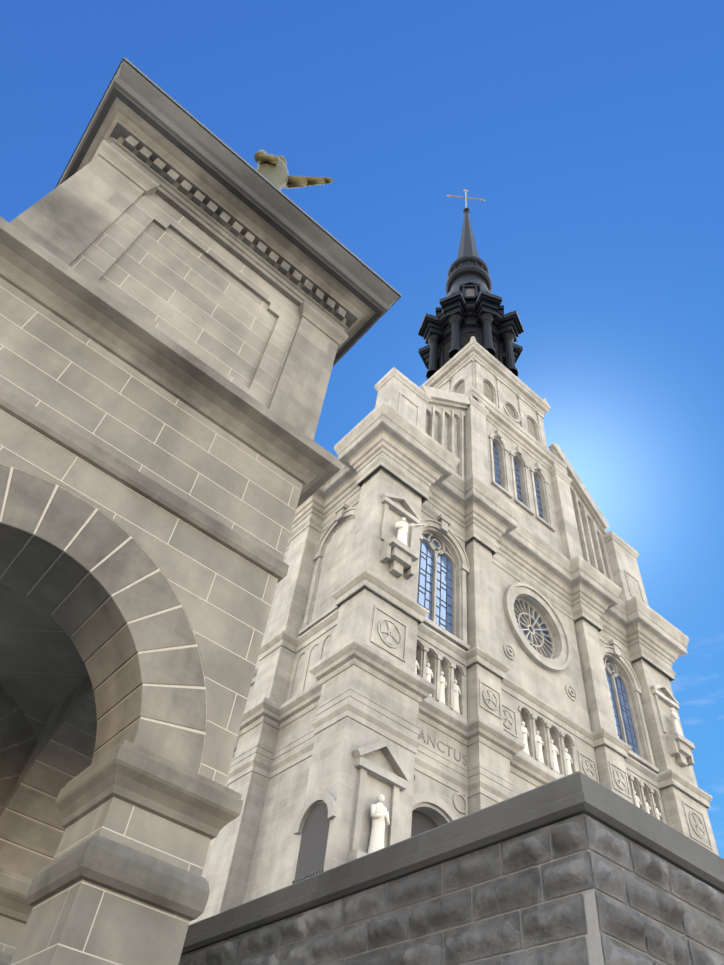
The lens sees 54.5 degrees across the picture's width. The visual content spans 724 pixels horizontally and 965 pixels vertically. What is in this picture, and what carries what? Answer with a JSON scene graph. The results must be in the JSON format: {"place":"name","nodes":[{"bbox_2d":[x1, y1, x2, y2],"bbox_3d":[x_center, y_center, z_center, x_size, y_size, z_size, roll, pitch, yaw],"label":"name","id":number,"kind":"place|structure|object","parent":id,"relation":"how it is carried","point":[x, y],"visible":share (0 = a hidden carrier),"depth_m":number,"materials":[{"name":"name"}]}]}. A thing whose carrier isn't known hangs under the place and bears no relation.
{"place":"outdoors","nodes":[
{"label":"outdoors","id":0,"kind":"place"},
{"bbox_2d":[0,277,302,964],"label":"monument body","id":1,"kind":"object","parent":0,"point":[65,373],"visible":0.56,"depth_m":8.98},
{"bbox_2d":[0,464,206,878],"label":"monument voussoirs","id":2,"kind":"object","parent":1,"relation":"attached to","point":[101,536],"visible":0.81,"depth_m":8.05,"materials":[{"name":"grey stone"}]},
{"bbox_2d":[0,463,206,859],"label":"monument mortar","id":3,"kind":"object","parent":2,"relation":"attached to","point":[92,569],"visible":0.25,"depth_m":8.02,"materials":[{"name":"beige concrete"}]},
{"bbox_2d":[254,149,332,189],"bbox_3d":[-2.698,-10.056,24.143,2.748,4.635,1.177,31,-53,-18],"label":"gilded statue","id":4,"kind":"object","parent":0,"point":[272,169],"visible":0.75,"depth_m":24.35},
{"bbox_2d":[292,869,322,883],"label":"church iron gate","id":5,"kind":"structure","parent":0,"point":[306,877],"depth_m":23.09,"materials":[{"name":"grey metal"}]},
{"bbox_2d":[0,0,723,858],"label":"sky","id":6,"kind":"structure","parent":0,"point":[590,133],"materials":[{"name":"blue"}]},
{"label":"terrace paving","id":7,"kind":"structure","parent":0,"visible":0},
{"bbox_2d":[189,359,718,924],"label":"church walls","id":8,"kind":"structure","parent":7,"relation":"on","point":[253,849],"depth_m":36.16,"materials":[{"name":"beige stone"}]},
{"bbox_2d":[294,803,437,882],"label":"dark church interiors","id":9,"kind":"object","parent":8,"relation":"in","point":[312,850],"visible":0.02,"depth_m":24.14,"materials":[{"name":"grey"}]},
{"bbox_2d":[418,730,466,765],"bbox_3d":[3.382,11.390,30.424,3.270,0.490,0.024,35,-54,-21],"label":"inscription","id":10,"kind":"object","parent":8,"relation":"attached to","point":[440,750],"visible":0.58,"depth_m":30.42,"materials":[{"name":"grey stone"}]},
{"bbox_2d":[225,336,712,861],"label":"church trim","id":11,"kind":"structure","parent":8,"relation":"attached to","point":[373,690],"depth_m":40.02,"materials":[{"name":"beige stone"}]},
{"bbox_2d":[418,208,523,378],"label":"steeple","id":12,"kind":"object","parent":8,"relation":"on","point":[454,325],"visible":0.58,"depth_m":72.00,"materials":[{"name":"black metal"}]},
{"bbox_2d":[447,190,484,207],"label":"cross","id":13,"kind":"object","parent":12,"relation":"on","point":[466,197],"visible":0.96,"depth_m":109.33,"materials":[{"name":"silver metal"}]},
{"bbox_2d":[466,289,478,337],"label":"spire openings","id":14,"kind":"object","parent":12,"relation":"attached to","point":[469,292],"visible":0.1,"depth_m":75.51,"materials":[{"name":"grey"}]},
{"bbox_2d":[367,517,682,853],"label":"statues","id":15,"kind":"object","parent":8,"relation":"on","point":[379,815],"visible":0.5,"depth_m":33.46,"materials":[{"name":"white stone"}]},
{"bbox_2d":[417,443,637,751],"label":"church glazing bars","id":16,"kind":"object","parent":8,"relation":"in","point":[452,589],"visible":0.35,"depth_m":39.27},
{"bbox_2d":[417,444,638,754],"bbox_3d":[8.191,5.478,46.959,21.170,21.090,4.410,35,-54,-21],"label":"church glass","id":17,"kind":"object","parent":8,"relation":"in","point":[444,580],"visible":0.1,"depth_m":39.59,"materials":[{"name":"blue glass"}]},
{"label":"ground","id":18,"kind":"structure","parent":0,"visible":0},
{"bbox_2d":[0,216,341,964],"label":"monument mouldings","id":19,"kind":"object","parent":18,"relation":"on","point":[142,778],"visible":0.71,"depth_m":9.22,"materials":[{"name":"grey stone"}]},
{"bbox_2d":[70,193,299,407],"bbox_3d":[-4.565,-1.868,14.016,5.400,4.550,5.400,35,-54,-21],"label":"monument attic","id":20,"kind":"object","parent":19,"relation":"on","point":[163,266],"visible":0.25,"depth_m":12.51,"materials":[{"name":"grey stone"}]},
{"bbox_2d":[9,97,375,439],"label":"monument entablature","id":21,"kind":"structure","parent":20,"relation":"on","point":[131,158],"depth_m":13.62,"materials":[{"name":"grey stone"}]},
{"bbox_2d":[57,60,399,365],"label":"monument cornice","id":22,"kind":"structure","parent":21,"relation":"on","point":[136,92],"depth_m":14.44,"materials":[{"name":"grey stone"}]},
{"bbox_2d":[55,57,401,354],"bbox_3d":[-4.169,-4.345,16.951,7.260,0.210,7.260,35,-54,-21],"label":"monument flashing","id":23,"kind":"object","parent":22,"relation":"on","point":[147,78],"visible":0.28,"depth_m":14.72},
{"bbox_2d":[179,813,723,964],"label":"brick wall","id":24,"kind":"structure","parent":18,"relation":"on","point":[594,945],"depth_m":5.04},
{"bbox_2d":[181,771,723,954],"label":"terrace coping","id":25,"kind":"object","parent":24,"relation":"on","point":[562,798],"visible":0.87,"depth_m":5.77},
{"bbox_2d":[585,814,723,964],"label":"stone blocks","id":26,"kind":"structure","parent":18,"relation":"on","point":[624,923],"depth_m":5.00,"materials":[{"name":"grey stone"}]}
]}

